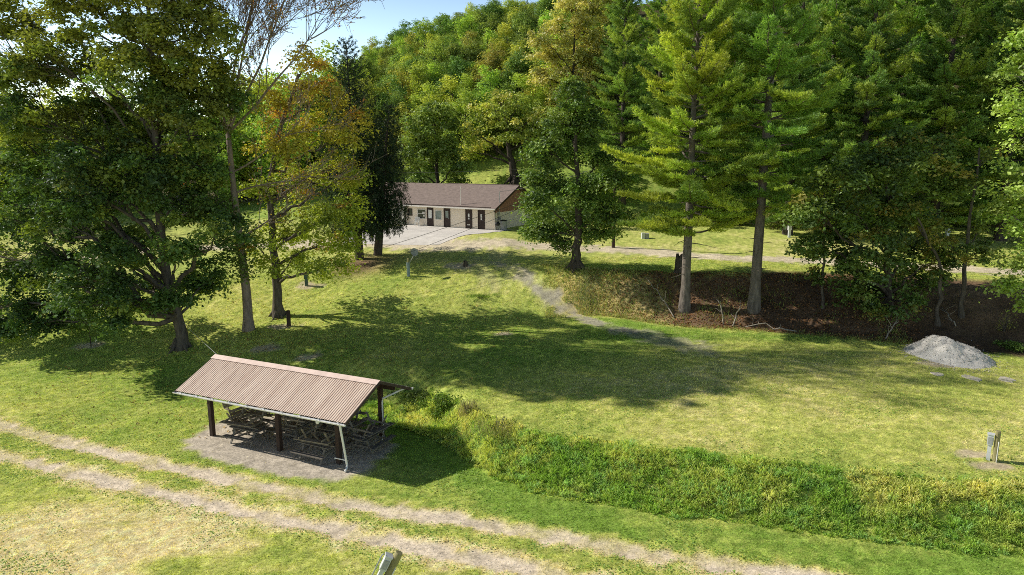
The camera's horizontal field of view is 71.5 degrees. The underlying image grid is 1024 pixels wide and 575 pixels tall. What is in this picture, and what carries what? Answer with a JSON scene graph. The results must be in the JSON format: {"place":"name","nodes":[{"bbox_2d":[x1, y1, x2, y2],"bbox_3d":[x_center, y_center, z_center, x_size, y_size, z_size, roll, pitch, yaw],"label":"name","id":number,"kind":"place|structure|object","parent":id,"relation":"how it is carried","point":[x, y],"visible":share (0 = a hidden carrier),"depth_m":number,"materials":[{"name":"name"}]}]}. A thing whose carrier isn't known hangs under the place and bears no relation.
{"place":"outdoors","nodes":[
{"label":"outdoors","id":0,"kind":"place"},
{"bbox_2d":[0,0,652,134],"label":"sky","id":1,"kind":"structure","parent":0,"point":[378,21],"materials":[{"name":"blue"}]},
{"bbox_2d":[0,421,835,574],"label":"dirt track","id":2,"kind":"structure","parent":0,"point":[447,552],"depth_m":27.70,"materials":[{"name":"beige soil"}]},
{"bbox_2d":[344,226,505,244],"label":"parking lot","id":3,"kind":"structure","parent":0,"point":[429,238],"depth_m":70.63,"materials":[{"name":"concrete"}]},
{"bbox_2d":[0,0,1023,574],"bbox_3d":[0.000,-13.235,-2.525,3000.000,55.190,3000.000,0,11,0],"label":"ground","id":4,"kind":"structure","parent":0,"point":[734,242],"depth_m":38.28,"materials":[{"name":"green plant"}]},
{"bbox_2d":[27,83,92,192],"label":"forest tree","id":5,"kind":"object","parent":4,"relation":"on","point":[50,92],"visible":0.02,"depth_m":91.12,"materials":[{"name":"green plant"}]},
{"bbox_2d":[88,74,162,206],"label":"forest tree","id":6,"kind":"object","parent":4,"relation":"on","point":[114,92],"visible":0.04,"depth_m":93.37,"materials":[{"name":"green plant"}]},
{"bbox_2d":[0,0,267,353],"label":"maple tree","id":7,"kind":"object","parent":4,"relation":"on","point":[117,299],"visible":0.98,"depth_m":44.63,"materials":[{"name":"green plant"}]},
{"bbox_2d":[195,116,242,205],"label":"forest tree","id":8,"kind":"object","parent":4,"relation":"on","point":[220,157],"visible":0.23,"depth_m":93.03,"materials":[{"name":"green plant"}]},
{"bbox_2d":[221,95,285,201],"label":"forest tree","id":9,"kind":"object","parent":4,"relation":"on","point":[236,146],"visible":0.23,"depth_m":93.84,"materials":[{"name":"green plant"}]},
{"bbox_2d":[130,0,388,331],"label":"bare tree","id":10,"kind":"object","parent":4,"relation":"on","point":[243,270],"visible":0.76,"depth_m":48.10,"materials":[{"name":"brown plant"}]},
{"bbox_2d":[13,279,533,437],"bbox_3d":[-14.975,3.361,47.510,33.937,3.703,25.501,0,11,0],"label":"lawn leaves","id":11,"kind":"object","parent":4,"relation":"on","point":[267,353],"visible":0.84,"depth_m":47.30,"materials":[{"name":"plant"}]},
{"bbox_2d":[233,65,318,195],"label":"forest tree","id":12,"kind":"object","parent":4,"relation":"on","point":[254,89],"visible":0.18,"depth_m":95.77,"materials":[{"name":"green plant"}]},
{"bbox_2d":[243,72,324,199],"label":"forest tree","id":13,"kind":"object","parent":4,"relation":"on","point":[258,129],"visible":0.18,"depth_m":90.36,"materials":[{"name":"green plant"}]},
{"bbox_2d":[183,416,396,481],"bbox_3d":[-10.935,7.620,34.744,10.978,0.001,6.159,5,12,25],"label":"gravel pad","id":14,"kind":"object","parent":4,"relation":"on","point":[237,452],"visible":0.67,"depth_m":33.48,"materials":[{"name":"grey gravel"}]},
{"bbox_2d":[222,401,264,433],"bbox_3d":[-13.777,6.490,36.457,0.761,1.720,1.840,-27,-7,35],"label":"picnic table","id":15,"kind":"object","parent":14,"relation":"on","point":[233,412],"visible":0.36,"depth_m":36.00,"materials":[{"name":"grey wood"}]},
{"bbox_2d":[222,426,275,447],"bbox_3d":[-12.916,7.206,34.966,1.840,0.761,1.720,5,12,23],"label":"picnic table","id":16,"kind":"object","parent":14,"relation":"on","point":[265,429],"visible":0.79,"depth_m":34.58,"materials":[{"name":"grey wood"}]},
{"bbox_2d":[219,407,272,429],"bbox_3d":[-13.081,6.404,35.058,1.840,0.761,1.720,4,11,19],"label":"picnic table","id":17,"kind":"object","parent":16,"relation":"on","point":[240,422],"visible":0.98,"depth_m":34.99,"materials":[{"name":"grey wood"}]},
{"bbox_2d":[172,354,412,471],"bbox_3d":[-10.779,5.763,35.283,10.360,3.855,5.540,5,12,24],"label":"picnic shelter","id":18,"kind":"object","parent":14,"relation":"on","point":[336,398],"visible":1,"depth_m":33.65,"materials":[{"name":"metal"}]},
{"bbox_2d":[274,418,326,444],"bbox_3d":[-10.515,7.124,35.397,1.720,0.761,1.840,6,12,28],"label":"picnic table","id":19,"kind":"object","parent":14,"relation":"on","point":[295,431],"visible":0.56,"depth_m":34.98,"materials":[{"name":"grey wood"}]},
{"bbox_2d":[273,413,312,429],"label":"picnic table","id":20,"kind":"object","parent":19,"relation":"on","point":[296,423],"visible":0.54,"depth_m":34.75,"materials":[{"name":"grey wood"}]},
{"bbox_2d":[290,441,345,464],"bbox_3d":[-9.004,7.563,33.095,1.840,0.761,1.720,5,12,26],"label":"picnic table","id":21,"kind":"object","parent":14,"relation":"on","point":[315,456],"visible":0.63,"depth_m":32.63,"materials":[{"name":"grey wood"}]},
{"bbox_2d":[293,424,348,446],"bbox_3d":[-8.850,6.788,33.044,1.840,0.761,1.720,4,12,20],"label":"picnic table","id":22,"kind":"object","parent":21,"relation":"on","point":[326,440],"visible":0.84,"depth_m":32.85,"materials":[{"name":"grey wood"}]},
{"bbox_2d":[344,428,395,454],"bbox_3d":[-6.803,7.361,34.157,1.720,0.761,1.840,5,12,24],"label":"picnic table","id":23,"kind":"object","parent":14,"relation":"on","point":[378,444],"visible":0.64,"depth_m":33.74,"materials":[{"name":"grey wood"}]},
{"bbox_2d":[343,411,393,440],"bbox_3d":[-6.894,6.595,34.054,1.720,0.761,1.840,6,12,28],"label":"picnic table","id":24,"kind":"object","parent":23,"relation":"on","point":[371,430],"visible":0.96,"depth_m":33.92,"materials":[{"name":"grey wood"}]},
{"bbox_2d":[270,62,328,164],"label":"forest tree","id":25,"kind":"object","parent":4,"relation":"on","point":[293,73],"visible":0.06,"depth_m":98.77,"materials":[{"name":"green plant"}]},
{"bbox_2d":[224,38,379,320],"bbox_3d":[-14.844,-7.442,51.781,10.784,20.236,9.999,2,11,9],"label":"autumn tree","id":26,"kind":"object","parent":4,"relation":"on","point":[320,218],"visible":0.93,"depth_m":50.89,"materials":[{"name":"green plant"}]},
{"bbox_2d":[294,39,374,174],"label":"forest tree","id":27,"kind":"object","parent":4,"relation":"on","point":[327,51],"visible":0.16,"depth_m":98.10,"materials":[{"name":"green plant"}]},
{"bbox_2d":[313,35,403,259],"bbox_3d":[-13.647,-11.818,62.541,7.658,19.801,7.950,0,11,0],"label":"spruce tree","id":28,"kind":"object","parent":4,"relation":"on","point":[371,227],"visible":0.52,"depth_m":61.66,"materials":[{"name":"green plant"}]},
{"bbox_2d":[339,87,386,169],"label":"forest tree","id":29,"kind":"object","parent":4,"relation":"on","point":[376,112],"visible":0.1,"depth_m":96.53,"materials":[{"name":"green plant"}]},
{"bbox_2d":[350,74,389,141],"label":"forest tree","id":30,"kind":"object","parent":4,"relation":"on","point":[370,83],"visible":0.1,"depth_m":105.76,"materials":[{"name":"green plant"}]},
{"bbox_2d":[358,102,411,255],"bbox_3d":[-12.031,-9.473,64.091,5.682,14.239,6.311,0,11,0],"label":"spruce tree","id":31,"kind":"object","parent":4,"relation":"on","point":[382,205],"visible":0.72,"depth_m":63.47,"materials":[{"name":"green plant"}]},
{"bbox_2d":[372,550,402,574],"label":"utility pedestal","id":32,"kind":"object","parent":4,"relation":"on","point":[389,564],"visible":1,"depth_m":22.82,"materials":[{"name":"grey metal"}]},
{"bbox_2d":[376,44,401,72],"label":"forest tree","id":33,"kind":"object","parent":4,"relation":"on","point":[387,53],"visible":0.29,"depth_m":138.32,"materials":[{"name":"green plant"}]},
{"bbox_2d":[372,72,411,139],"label":"forest tree","id":34,"kind":"object","parent":4,"relation":"on","point":[384,96],"visible":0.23,"depth_m":103.80,"materials":[{"name":"green plant"}]},
{"bbox_2d":[379,91,415,145],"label":"forest tree","id":35,"kind":"object","parent":4,"relation":"on","point":[397,100],"visible":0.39,"depth_m":99.17,"materials":[{"name":"green plant"}]},
{"bbox_2d":[381,101,419,168],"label":"forest tree","id":36,"kind":"object","parent":4,"relation":"on","point":[407,111],"visible":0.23,"depth_m":94.80,"materials":[{"name":"green plant"}]},
{"bbox_2d":[386,68,414,105],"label":"forest tree","id":37,"kind":"object","parent":4,"relation":"on","point":[402,81],"visible":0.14,"depth_m":108.33,"materials":[{"name":"green plant"}]},
{"bbox_2d":[388,19,423,54],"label":"forest tree","id":38,"kind":"object","parent":4,"relation":"on","point":[401,30],"visible":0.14,"depth_m":153.31,"materials":[{"name":"green plant"}]},
{"bbox_2d":[387,388,433,408],"bbox_3d":[-5.382,5.981,39.271,2.581,0.792,2.398,-8,14,-37],"label":"shrub","id":39,"kind":"object","parent":4,"relation":"on","point":[414,396],"visible":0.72,"depth_m":39.06,"materials":[{"name":"green plant"}]},
{"bbox_2d":[398,58,431,96],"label":"forest tree","id":40,"kind":"object","parent":4,"relation":"on","point":[416,71],"visible":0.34,"depth_m":111.97,"materials":[{"name":"green plant"}]},
{"bbox_2d":[411,17,441,52],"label":"forest tree","id":41,"kind":"object","parent":4,"relation":"on","point":[423,28],"visible":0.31,"depth_m":146.83,"materials":[{"name":"green plant"}]},
{"bbox_2d":[406,81,447,136],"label":"forest tree","id":42,"kind":"object","parent":4,"relation":"on","point":[416,97],"visible":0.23,"depth_m":100.34,"materials":[{"name":"green plant"}]},
{"bbox_2d":[420,60,444,91],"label":"forest tree","id":43,"kind":"object","parent":4,"relation":"on","point":[435,73],"visible":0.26,"depth_m":114.70,"materials":[{"name":"green plant"}]},
{"bbox_2d":[417,40,450,75],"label":"forest tree","id":44,"kind":"object","parent":4,"relation":"on","point":[434,49],"visible":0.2,"depth_m":123.73,"materials":[{"name":"green plant"}]},
{"bbox_2d":[397,97,478,183],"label":"oak tree","id":45,"kind":"object","parent":4,"relation":"on","point":[428,112],"visible":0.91,"depth_m":84.20,"materials":[{"name":"green plant"}]},
{"bbox_2d":[416,391,462,416],"bbox_3d":[-3.762,6.030,37.241,2.408,1.313,2.028,-10,15,-42],"label":"shrub","id":46,"kind":"object","parent":4,"relation":"on","point":[440,403],"visible":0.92,"depth_m":37.13,"materials":[{"name":"green plant"}]},
{"bbox_2d":[427,13,458,49],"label":"forest tree","id":47,"kind":"object","parent":4,"relation":"on","point":[444,19],"visible":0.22,"depth_m":148.64,"materials":[{"name":"green plant"}]},
{"bbox_2d":[424,74,466,139],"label":"forest tree","id":48,"kind":"object","parent":4,"relation":"on","point":[450,85],"visible":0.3,"depth_m":98.86,"materials":[{"name":"green plant"}]},
{"bbox_2d":[430,60,461,98],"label":"forest tree","id":49,"kind":"object","parent":4,"relation":"on","point":[447,67],"visible":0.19,"depth_m":110.80,"materials":[{"name":"green plant"}]},
{"bbox_2d":[434,40,468,76],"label":"forest tree","id":50,"kind":"object","parent":4,"relation":"on","point":[452,51],"visible":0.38,"depth_m":121.78,"materials":[{"name":"green plant"}]},
{"bbox_2d":[441,54,471,85],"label":"forest tree","id":51,"kind":"object","parent":4,"relation":"on","point":[459,64],"visible":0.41,"depth_m":113.71,"materials":[{"name":"green plant"}]},
{"bbox_2d":[386,182,532,231],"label":"roadside building","id":52,"kind":"structure","parent":4,"relation":"on","point":[439,205],"depth_m":76.36,"materials":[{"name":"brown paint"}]},
{"bbox_2d":[440,87,488,160],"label":"forest tree","id":53,"kind":"object","parent":4,"relation":"on","point":[461,107],"visible":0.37,"depth_m":94.11,"materials":[{"name":"green plant"}]},
{"bbox_2d":[451,72,480,123],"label":"forest tree","id":54,"kind":"object","parent":4,"relation":"on","point":[466,80],"visible":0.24,"depth_m":103.94,"materials":[{"name":"green plant"}]},
{"bbox_2d":[454,397,479,417],"bbox_3d":[-2.193,5.907,35.105,1.354,1.192,1.200,0,11,0],"label":"grass clump","id":55,"kind":"object","parent":4,"relation":"on","point":[465,407],"visible":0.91,"depth_m":34.91,"materials":[{"name":"green plant"}]},
{"bbox_2d":[452,11,483,48],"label":"forest tree","id":56,"kind":"object","parent":4,"relation":"on","point":[461,24],"visible":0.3,"depth_m":137.18,"materials":[{"name":"green plant"}]},
{"bbox_2d":[457,40,485,73],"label":"forest tree","id":57,"kind":"object","parent":4,"relation":"on","point":[472,52],"visible":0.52,"depth_m":122.22,"materials":[{"name":"green plant"}]},
{"bbox_2d":[462,64,507,138],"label":"forest tree","id":58,"kind":"object","parent":4,"relation":"on","point":[494,78],"visible":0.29,"depth_m":98.50,"materials":[{"name":"green plant"}]},
{"bbox_2d":[455,413,521,439],"bbox_3d":[-1.055,6.331,32.611,3.225,1.152,1.944,-2,11,-9],"label":"grass clump","id":59,"kind":"object","parent":4,"relation":"on","point":[493,428],"visible":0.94,"depth_m":32.38,"materials":[{"name":"green plant"}]},
{"bbox_2d":[470,40,507,88],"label":"forest tree","id":60,"kind":"object","parent":4,"relation":"on","point":[493,58],"visible":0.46,"depth_m":110.14,"materials":[{"name":"green plant"}]},
{"bbox_2d":[474,27,505,67],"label":"forest tree","id":61,"kind":"object","parent":4,"relation":"on","point":[492,34],"visible":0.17,"depth_m":126.46,"materials":[{"name":"green plant"}]},
{"bbox_2d":[477,12,504,43],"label":"forest tree","id":62,"kind":"object","parent":4,"relation":"on","point":[493,22],"visible":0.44,"depth_m":135.73,"materials":[{"name":"green plant"}]},
{"bbox_2d":[479,0,504,19],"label":"forest tree","id":63,"kind":"object","parent":4,"relation":"on","point":[490,8],"visible":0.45,"depth_m":158.87,"materials":[{"name":"green plant"}]},
{"bbox_2d":[474,88,513,155],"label":"forest tree","id":64,"kind":"object","parent":4,"relation":"on","point":[496,131],"visible":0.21,"depth_m":95.99,"materials":[{"name":"green plant"}]},
{"bbox_2d":[489,21,515,69],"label":"forest tree","id":65,"kind":"object","parent":4,"relation":"on","point":[501,42],"visible":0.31,"depth_m":123.21,"materials":[{"name":"green plant"}]},
{"bbox_2d":[455,89,559,184],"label":"spreading tree","id":66,"kind":"object","parent":4,"relation":"on","point":[500,103],"visible":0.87,"depth_m":87.75,"materials":[{"name":"green plant"}]},
{"bbox_2d":[0,384,1023,574],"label":"clover","id":67,"kind":"object","parent":4,"relation":"on","point":[348,517],"visible":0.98,"depth_m":29.23,"materials":[{"name":"green plant"}]},
{"bbox_2d":[499,48,533,95],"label":"forest tree","id":68,"kind":"object","parent":4,"relation":"on","point":[521,68],"visible":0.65,"depth_m":106.93,"materials":[{"name":"green plant"}]},
{"bbox_2d":[502,12,539,45],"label":"forest tree","id":69,"kind":"object","parent":4,"relation":"on","point":[515,25],"visible":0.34,"depth_m":126.72,"materials":[{"name":"green plant"}]},
{"bbox_2d":[508,22,533,57],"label":"forest tree","id":70,"kind":"object","parent":4,"relation":"on","point":[521,38],"visible":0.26,"depth_m":117.58,"materials":[{"name":"green plant"}]},
{"bbox_2d":[502,72,546,142],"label":"forest tree","id":71,"kind":"object","parent":4,"relation":"on","point":[519,81],"visible":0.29,"depth_m":97.67,"materials":[{"name":"green plant"}]},
{"bbox_2d":[523,96,553,144],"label":"forest tree","id":72,"kind":"object","parent":4,"relation":"on","point":[539,105],"visible":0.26,"depth_m":95.97,"materials":[{"name":"green plant"}]},
{"bbox_2d":[532,0,556,16],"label":"forest tree","id":73,"kind":"object","parent":4,"relation":"on","point":[547,3],"visible":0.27,"depth_m":143.80,"materials":[{"name":"green plant"}]},
{"bbox_2d":[526,60,574,136],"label":"forest tree","id":74,"kind":"object","parent":4,"relation":"on","point":[540,90],"visible":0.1,"depth_m":98.19,"materials":[{"name":"green plant"}]},
{"bbox_2d":[518,0,623,109],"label":"golden tree","id":75,"kind":"object","parent":4,"relation":"on","point":[549,54],"visible":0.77,"depth_m":93.17,"materials":[{"name":"green plant"}]},
{"bbox_2d":[510,70,640,272],"bbox_3d":[4.922,-8.862,56.145,10.185,15.654,8.001,0,11,0],"label":"round maple","id":76,"kind":"object","parent":4,"relation":"on","point":[571,126],"visible":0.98,"depth_m":55.24,"materials":[{"name":"green plant"}]},
{"bbox_2d":[568,0,635,114],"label":"conifer tree","id":77,"kind":"object","parent":4,"relation":"on","point":[610,24],"visible":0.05,"depth_m":97.70,"materials":[{"name":"green plant"}]},
{"bbox_2d":[589,59,641,139],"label":"forest tree","id":78,"kind":"object","parent":4,"relation":"on","point":[615,96],"visible":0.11,"depth_m":95.55,"materials":[{"name":"green plant"}]},
{"bbox_2d":[584,0,660,204],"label":"conifer tree","id":79,"kind":"object","parent":4,"relation":"on","point":[630,29],"visible":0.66,"depth_m":80.01,"materials":[{"name":"green plant"}]},
{"bbox_2d":[619,0,702,168],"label":"conifer tree","id":80,"kind":"object","parent":4,"relation":"on","point":[655,6],"visible":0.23,"depth_m":85.30,"materials":[{"name":"green plant"}]},
{"bbox_2d":[599,0,779,312],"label":"pine tree","id":81,"kind":"object","parent":4,"relation":"on","point":[694,191],"visible":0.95,"depth_m":48.34,"materials":[{"name":"green plant"}]},
{"bbox_2d":[359,387,1023,557],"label":"bank weeds","id":82,"kind":"object","parent":4,"relation":"on","point":[587,485],"depth_m":28.36,"materials":[{"name":"green plant"}]},
{"bbox_2d":[664,0,723,119],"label":"conifer tree","id":83,"kind":"object","parent":4,"relation":"on","point":[693,52],"visible":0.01,"depth_m":94.05,"materials":[{"name":"green plant"}]},
{"bbox_2d":[542,262,913,344],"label":"tall grass","id":84,"kind":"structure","parent":4,"relation":"on","point":[559,271],"depth_m":54.39,"materials":[{"name":"plant"}]},
{"bbox_2d":[693,0,770,212],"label":"conifer tree","id":85,"kind":"object","parent":4,"relation":"on","point":[746,80],"visible":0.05,"depth_m":78.31,"materials":[{"name":"green plant"}]},
{"bbox_2d":[587,268,925,343],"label":"fallen leaves","id":86,"kind":"object","parent":4,"relation":"on","point":[768,308],"depth_m":51.94,"materials":[{"name":"brown plant"}]},
{"bbox_2d":[684,0,851,313],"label":"pine tree","id":87,"kind":"object","parent":4,"relation":"on","point":[757,47],"visible":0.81,"depth_m":47.23,"materials":[{"name":"green plant"}]},
{"bbox_2d":[746,0,851,234],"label":"conifer tree","id":88,"kind":"object","parent":4,"relation":"on","point":[818,74],"visible":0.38,"depth_m":68.17,"materials":[{"name":"green plant"}]},
{"bbox_2d":[798,185,846,308],"bbox_3d":[21.957,-2.813,50.367,3.332,9.272,3.357,0,11,0],"label":"slender tree","id":89,"kind":"object","parent":4,"relation":"on","point":[817,275],"visible":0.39,"depth_m":50.20,"materials":[{"name":"green plant"}]},
{"bbox_2d":[800,0,882,199],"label":"conifer tree","id":90,"kind":"object","parent":4,"relation":"on","point":[837,8],"visible":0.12,"depth_m":78.83,"materials":[{"name":"green plant"}]},
{"bbox_2d":[821,0,899,140],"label":"conifer tree","id":91,"kind":"object","parent":4,"relation":"on","point":[862,77],"visible":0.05,"depth_m":89.69,"materials":[{"name":"green plant"}]},
{"bbox_2d":[810,0,932,237],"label":"conifer tree","id":92,"kind":"object","parent":4,"relation":"on","point":[880,79],"visible":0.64,"depth_m":66.08,"materials":[{"name":"green plant"}]},
{"bbox_2d":[772,119,980,325],"bbox_3d":[24.056,-4.374,47.722,13.767,13.418,9.380,0,11,0],"label":"spreading maple","id":93,"kind":"object","parent":4,"relation":"on","point":[864,182],"visible":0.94,"depth_m":46.45,"materials":[{"name":"green plant"}]},
{"bbox_2d":[860,0,953,199],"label":"conifer tree","id":94,"kind":"object","parent":4,"relation":"on","point":[913,20],"visible":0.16,"depth_m":74.21,"materials":[{"name":"green plant"}]},
{"bbox_2d":[874,193,957,326],"bbox_3d":[26.365,-1.797,47.426,6.223,9.224,3.788,0,11,0],"label":"slender tree","id":95,"kind":"object","parent":4,"relation":"on","point":[939,271],"visible":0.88,"depth_m":46.69,"materials":[{"name":"green plant"}]},
{"bbox_2d":[884,0,962,129],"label":"conifer tree","id":96,"kind":"object","parent":4,"relation":"on","point":[927,111],"visible":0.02,"depth_m":87.01,"materials":[{"name":"green plant"}]},
{"bbox_2d":[883,0,1013,237],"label":"conifer tree","id":97,"kind":"object","parent":4,"relation":"on","point":[963,67],"visible":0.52,"depth_m":66.35,"materials":[{"name":"green plant"}]},
{"bbox_2d":[904,335,995,368],"bbox_3d":[26.428,3.741,42.997,4.600,1.566,5.000,0,11,0],"label":"gravel pile","id":98,"kind":"object","parent":4,"relation":"on","point":[942,357],"visible":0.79,"depth_m":41.94,"materials":[{"name":"grey gravel"}]},
{"bbox_2d":[885,335,1012,375],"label":"pile stones","id":99,"kind":"object","parent":98,"relation":"on","point":[938,336],"visible":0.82,"depth_m":41.99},
{"bbox_2d":[918,144,1008,318],"bbox_3d":[29.713,-3.360,46.363,6.084,11.733,3.532,-5,12,-25],"label":"slender tree","id":100,"kind":"object","parent":4,"relation":"on","point":[965,255],"visible":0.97,"depth_m":46.37,"materials":[{"name":"green plant"}]},
{"bbox_2d":[930,0,1023,200],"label":"conifer tree","id":101,"kind":"object","parent":4,"relation":"on","point":[990,12],"visible":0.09,"depth_m":75.13,"materials":[{"name":"green plant"}]},
{"bbox_2d":[950,0,1023,240],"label":"conifer tree","id":102,"kind":"object","parent":4,"relation":"on","point":[981,140],"visible":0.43,"depth_m":65.74,"materials":[{"name":"green plant"}]},
{"bbox_2d":[986,430,1000,462],"bbox_3d":[19.740,6.731,29.251,0.458,1.820,0.270,8,13,35],"label":"utility pedestal","id":103,"kind":"object","parent":4,"relation":"on","point":[990,438],"visible":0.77,"depth_m":29.11,"materials":[{"name":"grey metal"}]},
{"bbox_2d":[966,20,1023,312],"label":"sunlit tree","id":104,"kind":"object","parent":4,"relation":"on","point":[1010,284],"visible":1,"depth_m":42.50,"materials":[{"name":"green plant"}]},
{"bbox_2d":[993,339,1023,352],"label":"shrub","id":105,"kind":"object","parent":4,"relation":"on","point":[1011,345],"visible":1,"depth_m":43.98,"materials":[{"name":"green plant"}]},
{"bbox_2d":[78,237,1023,275],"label":"dirt road","id":106,"kind":"structure","parent":0,"point":[464,245],"depth_m":65.18,"materials":[{"name":"beige gravel"}]},
{"bbox_2d":[489,261,718,355],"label":"footpath","id":107,"kind":"structure","parent":0,"point":[528,278],"depth_m":53.40,"materials":[{"name":"beige gravel"}]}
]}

